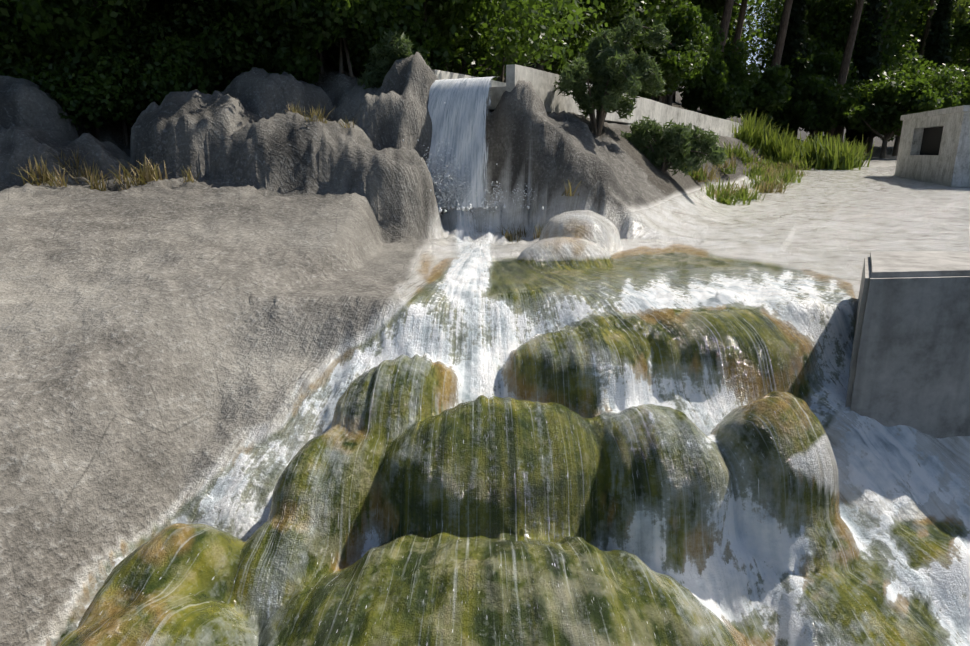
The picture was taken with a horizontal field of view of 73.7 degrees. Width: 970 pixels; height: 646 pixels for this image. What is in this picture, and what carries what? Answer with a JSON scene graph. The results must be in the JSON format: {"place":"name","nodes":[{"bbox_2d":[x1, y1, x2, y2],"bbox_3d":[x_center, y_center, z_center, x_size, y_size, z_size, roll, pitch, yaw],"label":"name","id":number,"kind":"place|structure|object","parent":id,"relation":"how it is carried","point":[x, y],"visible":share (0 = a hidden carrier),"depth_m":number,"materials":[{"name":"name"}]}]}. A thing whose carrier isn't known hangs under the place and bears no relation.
{"place":"outdoors","nodes":[
{"label":"outdoors","id":0,"kind":"place"},
{"bbox_2d":[422,143,531,215],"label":"water spray","id":1,"kind":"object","parent":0,"point":[437,178],"depth_m":8.96,"materials":[{"name":"white liquid"}]},
{"bbox_2d":[0,0,969,645],"bbox_3d":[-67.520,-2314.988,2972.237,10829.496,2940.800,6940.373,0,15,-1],"label":"ground","id":2,"kind":"structure","parent":0,"point":[278,372],"depth_m":4.61,"materials":[{"name":"stone"}]},
{"bbox_2d":[0,0,148,114],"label":"oak tree","id":3,"kind":"object","parent":2,"relation":"on","point":[113,7],"depth_m":9.42,"materials":[{"name":"green plant"}]},
{"bbox_2d":[0,0,386,145],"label":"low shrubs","id":4,"kind":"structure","parent":2,"relation":"on","point":[159,75],"depth_m":10.04,"materials":[{"name":"green plant"}]},
{"bbox_2d":[0,0,503,93],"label":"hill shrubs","id":5,"kind":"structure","parent":2,"relation":"on","point":[258,16],"depth_m":10.11,"materials":[{"name":"green plant"}]},
{"bbox_2d":[13,104,581,243],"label":"dry grass","id":6,"kind":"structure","parent":2,"relation":"on","point":[146,175],"depth_m":8.08,"materials":[{"name":"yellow plant"}]},
{"bbox_2d":[356,29,432,88],"bbox_3d":[-1.466,-3.928,9.978,1.194,1.078,0.832,3,15,12],"label":"shrub","id":7,"kind":"object","parent":2,"relation":"on","point":[388,55],"depth_m":9.81,"materials":[{"name":"green plant"}]},
{"bbox_2d":[186,0,607,81],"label":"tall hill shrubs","id":8,"kind":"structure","parent":2,"relation":"on","point":[517,14],"depth_m":11.97,"materials":[{"name":"green plant"}]},
{"bbox_2d":[395,0,463,36],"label":"oak tree","id":9,"kind":"object","parent":2,"relation":"on","point":[446,7],"visible":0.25,"depth_m":11.70,"materials":[{"name":"green plant"}]},
{"bbox_2d":[428,77,493,207],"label":"waterfall","id":10,"kind":"structure","parent":2,"relation":"on","point":[458,119],"depth_m":9.03,"materials":[{"name":"liquid"}]},
{"bbox_2d":[403,102,543,212],"bbox_3d":[-0.767,-2.338,9.082,3.240,1.422,2.308,7,17,26],"label":"waterfall spray","id":11,"kind":"object","parent":2,"relation":"on","point":[469,207],"visible":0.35,"depth_m":8.84,"materials":[{"name":"liquid"}]},
{"bbox_2d":[447,5,526,67],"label":"hill shrubs","id":12,"kind":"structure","parent":2,"relation":"on","point":[448,65],"depth_m":15.48,"materials":[{"name":"green plant"}]},
{"bbox_2d":[480,0,633,74],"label":"oak tree","id":13,"kind":"object","parent":2,"relation":"on","point":[615,7],"depth_m":17.94,"materials":[{"name":"green plant"}]},
{"bbox_2d":[554,10,672,135],"bbox_3d":[1.872,-3.841,10.117,2.027,1.901,1.864,0,15,-1],"label":"tree","id":14,"kind":"object","parent":2,"relation":"on","point":[610,60],"depth_m":9.91,"materials":[{"name":"green plant"}]},
{"bbox_2d":[432,64,803,143],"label":"concrete wall","id":15,"kind":"structure","parent":2,"relation":"on","point":[542,82],"depth_m":11.44,"materials":[{"name":"grey concrete"}]},
{"bbox_2d":[577,0,687,83],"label":"oak tree","id":16,"kind":"object","parent":2,"relation":"on","point":[649,12],"depth_m":22.08,"materials":[{"name":"green plant"}]},
{"bbox_2d":[633,1,711,102],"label":"oak tree","id":17,"kind":"object","parent":2,"relation":"on","point":[679,57],"depth_m":29.30,"materials":[{"name":"green plant"}]},
{"bbox_2d":[620,116,727,175],"bbox_3d":[3.167,-3.030,11.079,1.843,1.036,1.072,0,15,-1],"label":"shrub","id":18,"kind":"object","parent":2,"relation":"on","point":[674,144],"depth_m":10.90,"materials":[{"name":"green plant"}]},
{"bbox_2d":[660,8,724,105],"bbox_3d":[10.134,-13.725,34.463,5.595,5.611,5.550,0,15,-1],"label":"oak tree","id":19,"kind":"object","parent":2,"relation":"on","point":[715,53],"depth_m":34.26,"materials":[{"name":"green plant"}]},
{"bbox_2d":[664,0,752,103],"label":"tree","id":20,"kind":"object","parent":2,"relation":"on","point":[718,12],"depth_m":51.45,"materials":[{"name":"green plant"}]},
{"bbox_2d":[672,0,754,101],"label":"tree","id":21,"kind":"object","parent":2,"relation":"on","point":[674,97],"depth_m":73.61,"materials":[{"name":"green plant"}]},
{"bbox_2d":[701,0,733,114],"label":"pine tree","id":22,"kind":"object","parent":2,"relation":"on","point":[726,15],"visible":0.14,"depth_m":39.76,"materials":[{"name":"brown plant"}]},
{"bbox_2d":[680,39,761,118],"bbox_3d":[13.581,-13.736,37.897,4.542,5.248,5.213,0,15,-1],"label":"oak tree","id":23,"kind":"object","parent":2,"relation":"on","point":[725,94],"depth_m":36.79,"materials":[{"name":"green plant"}]},
{"bbox_2d":[703,0,747,51],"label":"pine tree","id":24,"kind":"object","parent":2,"relation":"on","point":[740,20],"depth_m":45.38,"materials":[{"name":"brown plant"}]},
{"bbox_2d":[715,0,763,67],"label":"tree","id":25,"kind":"object","parent":2,"relation":"on","point":[748,37],"visible":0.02,"depth_m":65.30,"materials":[{"name":"green plant"}]},
{"bbox_2d":[683,140,817,205],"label":"bank grass","id":26,"kind":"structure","parent":2,"relation":"on","point":[753,173],"depth_m":17.98,"materials":[{"name":"green plant"}]},
{"bbox_2d":[692,152,811,197],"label":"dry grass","id":27,"kind":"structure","parent":2,"relation":"on","point":[711,178],"depth_m":16.39,"materials":[{"name":"green plant"}]},
{"bbox_2d":[742,0,782,72],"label":"tree","id":28,"kind":"object","parent":2,"relation":"on","point":[765,8],"visible":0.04,"depth_m":74.27,"materials":[{"name":"green plant"}]},
{"bbox_2d":[732,63,793,125],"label":"oak tree","id":29,"kind":"object","parent":2,"relation":"on","point":[769,91],"depth_m":40.30,"materials":[{"name":"green plant"}]},
{"bbox_2d":[768,0,792,121],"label":"pine tree","id":30,"kind":"object","parent":2,"relation":"on","point":[780,41],"visible":0.5,"depth_m":42.75,"materials":[{"name":"brown plant"}]},
{"bbox_2d":[774,0,808,137],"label":"cypress tree","id":31,"kind":"object","parent":2,"relation":"on","point":[796,33],"visible":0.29,"depth_m":46.91,"materials":[{"name":"green plant"}]},
{"bbox_2d":[734,34,858,140],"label":"valley tree","id":32,"kind":"object","parent":2,"relation":"on","point":[828,61],"depth_m":47.45,"materials":[{"name":"green plant"}]},
{"bbox_2d":[731,108,874,169],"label":"reeds","id":33,"kind":"object","parent":2,"relation":"on","point":[823,154],"visible":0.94,"depth_m":27.45,"materials":[{"name":"green plant"}]},
{"bbox_2d":[768,74,862,142],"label":"shrub","id":34,"kind":"object","parent":2,"relation":"on","point":[811,95],"depth_m":44.02,"materials":[{"name":"green plant"}]},
{"bbox_2d":[754,0,920,132],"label":"tree","id":35,"kind":"object","parent":2,"relation":"on","point":[830,14],"depth_m":51.43,"materials":[{"name":"green plant"}]},
{"bbox_2d":[824,0,863,142],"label":"pine tree","id":36,"kind":"object","parent":2,"relation":"on","point":[846,60],"depth_m":45.34,"materials":[{"name":"brown plant"}]},
{"bbox_2d":[763,0,957,142],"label":"tree","id":37,"kind":"object","parent":2,"relation":"on","point":[917,31],"depth_m":57.96,"materials":[{"name":"green plant"}]},
{"bbox_2d":[844,0,883,147],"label":"cypress tree","id":38,"kind":"object","parent":2,"relation":"on","point":[872,56],"depth_m":49.11,"materials":[{"name":"green plant"}]},
{"bbox_2d":[837,65,895,154],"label":"oak tree","id":39,"kind":"object","parent":2,"relation":"on","point":[843,122],"depth_m":48.31,"materials":[{"name":"green plant"}]},
{"bbox_2d":[843,70,943,157],"bbox_3d":[25.177,-12.981,40.494,5.207,5.479,5.432,0,15,-1],"label":"valley tree","id":40,"kind":"object","parent":2,"relation":"on","point":[894,94],"depth_m":39.56,"materials":[{"name":"green plant"}]},
{"bbox_2d":[863,0,923,152],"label":"tree","id":41,"kind":"object","parent":2,"relation":"on","point":[912,14],"depth_m":52.09,"materials":[{"name":"green plant"}]},
{"bbox_2d":[845,251,969,438],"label":"concrete block","id":42,"kind":"structure","parent":2,"relation":"on","point":[910,361],"depth_m":4.78,"materials":[{"name":"grey concrete"}]},
{"bbox_2d":[853,50,962,155],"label":"valley tree","id":43,"kind":"object","parent":2,"relation":"on","point":[949,81],"depth_m":43.22,"materials":[{"name":"green plant"}]},
{"bbox_2d":[894,105,969,186],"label":"concrete hut","id":44,"kind":"object","parent":2,"relation":"on","point":[949,165],"depth_m":19.05,"materials":[{"name":"grey concrete"}]},
{"bbox_2d":[920,126,943,154],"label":"window","id":45,"kind":"structure","parent":44,"relation":"attached to","point":[931,140],"depth_m":20.67,"materials":[{"name":"black glass"}]},
{"bbox_2d":[900,0,969,68],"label":"tree","id":46,"kind":"object","parent":2,"relation":"on","point":[961,40],"depth_m":58.71,"materials":[{"name":"green plant"}]},
{"bbox_2d":[921,0,955,72],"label":"cypress tree","id":47,"kind":"object","parent":2,"relation":"on","point":[938,45],"visible":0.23,"depth_m":51.68,"materials":[{"name":"plant"}]},
{"bbox_2d":[915,61,969,105],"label":"valley tree","id":48,"kind":"object","parent":2,"relation":"on","point":[963,96],"visible":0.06,"depth_m":48.24,"materials":[{"name":"green plant"}]},
{"bbox_2d":[917,0,969,69],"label":"tree","id":49,"kind":"object","parent":2,"relation":"on","point":[963,15],"depth_m":53.23,"materials":[{"name":"green plant"}]},
{"bbox_2d":[944,66,969,105],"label":"oak tree","id":50,"kind":"object","parent":2,"relation":"on","point":[965,68],"visible":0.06,"depth_m":49.54,"materials":[{"name":"green plant"}]},
{"bbox_2d":[654,95,664,103],"bbox_3d":[11.414,-21.358,34.911,6.502,19.584,6.904,8,17,27],"label":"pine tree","id":51,"kind":"object","parent":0,"point":[663,99],"depth_m":36.55,"materials":[{"name":"plant"}]},
{"bbox_2d":[836,7,864,142],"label":"valley tree","id":52,"kind":"object","parent":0,"point":[840,130],"depth_m":57.91,"materials":[{"name":"green plant"}]}
]}

